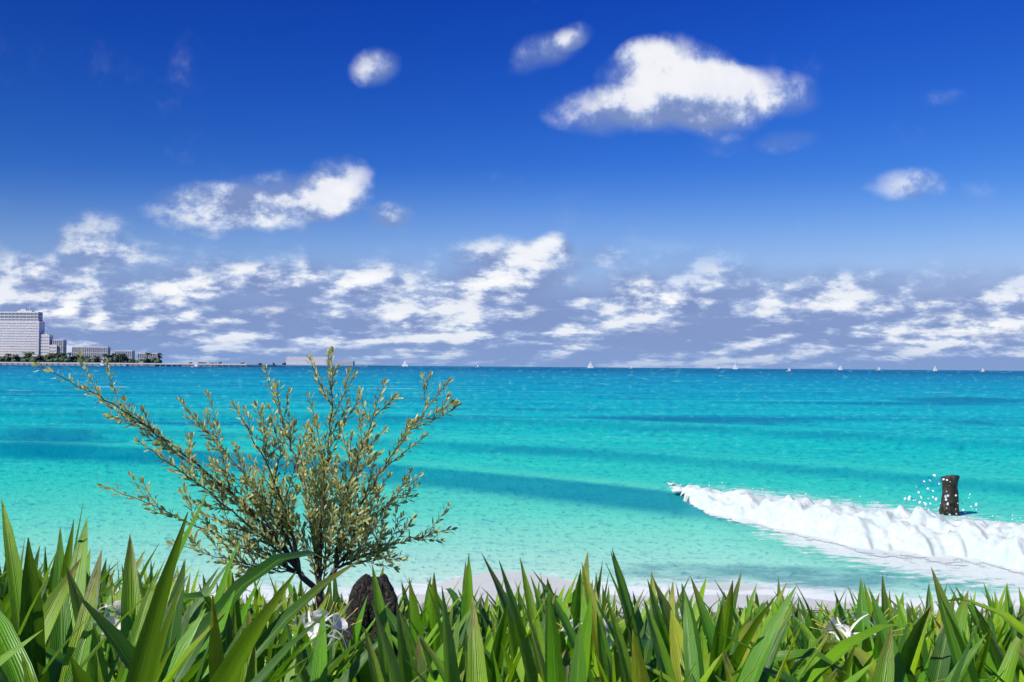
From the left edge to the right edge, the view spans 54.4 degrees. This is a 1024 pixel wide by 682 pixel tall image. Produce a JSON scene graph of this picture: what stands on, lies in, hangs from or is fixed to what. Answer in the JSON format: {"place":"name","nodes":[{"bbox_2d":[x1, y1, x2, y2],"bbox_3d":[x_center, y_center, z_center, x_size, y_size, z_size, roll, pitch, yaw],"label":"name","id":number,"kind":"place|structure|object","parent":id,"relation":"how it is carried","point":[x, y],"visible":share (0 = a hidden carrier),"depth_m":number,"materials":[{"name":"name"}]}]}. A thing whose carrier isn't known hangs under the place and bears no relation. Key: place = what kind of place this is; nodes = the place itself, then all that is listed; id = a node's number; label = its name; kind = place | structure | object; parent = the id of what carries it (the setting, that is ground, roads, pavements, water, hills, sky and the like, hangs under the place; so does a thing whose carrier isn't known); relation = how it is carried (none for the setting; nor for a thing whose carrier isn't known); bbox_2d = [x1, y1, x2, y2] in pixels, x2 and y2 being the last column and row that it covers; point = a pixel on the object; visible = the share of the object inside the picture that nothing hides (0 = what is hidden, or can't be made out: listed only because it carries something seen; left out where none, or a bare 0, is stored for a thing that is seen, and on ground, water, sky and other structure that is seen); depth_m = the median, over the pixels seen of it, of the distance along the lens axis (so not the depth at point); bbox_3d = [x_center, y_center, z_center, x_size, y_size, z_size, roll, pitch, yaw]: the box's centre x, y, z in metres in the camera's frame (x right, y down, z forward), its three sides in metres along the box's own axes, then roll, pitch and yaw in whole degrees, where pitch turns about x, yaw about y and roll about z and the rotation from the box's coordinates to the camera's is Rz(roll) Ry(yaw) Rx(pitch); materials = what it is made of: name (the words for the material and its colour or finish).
{"place":"outdoors","nodes":[
{"label":"outdoors","id":0,"kind":"place"},
{"bbox_2d":[2,363,368,366],"bbox_3d":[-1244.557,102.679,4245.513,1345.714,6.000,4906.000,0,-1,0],"label":"seawall","id":1,"kind":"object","parent":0,"point":[186,365],"visible":0.35,"depth_m":1919.30,"materials":[{"name":"grey concrete"}]},
{"bbox_2d":[0,305,57,357],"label":"hotel tower","id":2,"kind":"structure","parent":1,"relation":"on","point":[22,330],"depth_m":1841.20,"materials":[{"name":"white concrete"}]},
{"bbox_2d":[0,352,285,365],"bbox_3d":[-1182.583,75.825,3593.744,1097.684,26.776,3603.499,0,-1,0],"label":"palm trees","id":3,"kind":"object","parent":1,"relation":"on","point":[62,357],"visible":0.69,"depth_m":1804.26,"materials":[{"name":"green plant"}]},
{"bbox_2d":[52,340,354,364],"bbox_3d":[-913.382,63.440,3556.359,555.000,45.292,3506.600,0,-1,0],"label":"distant buildings","id":4,"kind":"structure","parent":1,"relation":"on","point":[86,351],"depth_m":1850.45,"materials":[{"name":"white concrete"}]},
{"bbox_2d":[0,365,1023,610],"bbox_3d":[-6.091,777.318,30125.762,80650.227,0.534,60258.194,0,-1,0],"label":"sea water","id":5,"kind":"structure","parent":0,"point":[556,471],"depth_m":45.84,"materials":[{"name":"teal liquid"}]},
{"bbox_2d":[0,362,246,366],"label":"shoreline","id":6,"kind":"structure","parent":5,"relation":"in","point":[75,363],"depth_m":1739.44,"materials":[{"name":"beige sand"}]},
{"bbox_2d":[97,360,983,371],"bbox_3d":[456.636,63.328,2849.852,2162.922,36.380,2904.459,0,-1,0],"label":"sailboats","id":7,"kind":"object","parent":5,"relation":"on","point":[589,366],"visible":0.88,"depth_m":3998.88,"materials":[{"name":"paint"}]},
{"bbox_2d":[662,481,1023,575],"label":"breaking wave","id":8,"kind":"object","parent":5,"relation":"on","point":[924,532],"depth_m":25.39,"materials":[{"name":"white liquid"}]},
{"bbox_2d":[673,482,1020,530],"bbox_3d":[15.096,4.391,20.426,2.111,0.528,31.677,2,-2,-38],"label":"wave spray","id":9,"kind":"object","parent":8,"relation":"on","point":[870,502],"visible":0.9,"depth_m":26.83,"materials":[{"name":"white liquid"}]},
{"bbox_2d":[904,474,976,510],"bbox_3d":[13.043,4.669,30.555,2.042,1.122,1.298,0,-1,0],"label":"water spray","id":10,"kind":"object","parent":5,"relation":"in","point":[909,497],"visible":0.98,"depth_m":30.51,"materials":[{"name":"white liquid"}]},
{"bbox_2d":[939,475,959,515],"bbox_3d":[13.568,5.122,30.898,0.568,1.957,0.555,0,-1,0],"label":"timber pile","id":11,"kind":"object","parent":5,"relation":"in","point":[951,489],"visible":0.59,"depth_m":30.71,"materials":[{"name":"wood"}]},
{"bbox_2d":[0,0,1023,370],"label":"sky","id":12,"kind":"structure","parent":0,"point":[753,184],"materials":[{"name":"blue"}]},
{"bbox_2d":[195,571,1019,624],"bbox_3d":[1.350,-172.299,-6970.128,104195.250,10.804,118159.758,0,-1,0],"label":"sand ground","id":13,"kind":"structure","parent":0,"point":[484,581],"depth_m":19.66,"materials":[{"name":"white sand"}]},
{"bbox_2d":[32,346,461,608],"bbox_3d":[-1.098,0.963,4.435,1.739,1.890,0.840,0,-1,0],"label":"shrub","id":14,"kind":"object","parent":13,"relation":"on","point":[366,517],"depth_m":4.44,"materials":[{"name":"green plant"}]},
{"bbox_2d":[343,573,398,664],"bbox_3d":[-0.587,1.419,4.116,0.289,0.921,0.424,0,-1,0],"label":"boulder","id":15,"kind":"object","parent":13,"relation":"on","point":[361,589],"visible":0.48,"depth_m":4.02,"materials":[{"name":"grey stone"}]},
{"bbox_2d":[0,486,1023,681],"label":"spider lily bed","id":16,"kind":"object","parent":13,"relation":"on","point":[172,630],"visible":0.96,"depth_m":2.40,"materials":[{"name":"green plant"}]},
{"bbox_2d":[93,587,904,663],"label":"white lilies","id":17,"kind":"object","parent":16,"relation":"attached to","point":[341,623],"visible":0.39,"depth_m":2.93,"materials":[{"name":"white plant"}]}
]}

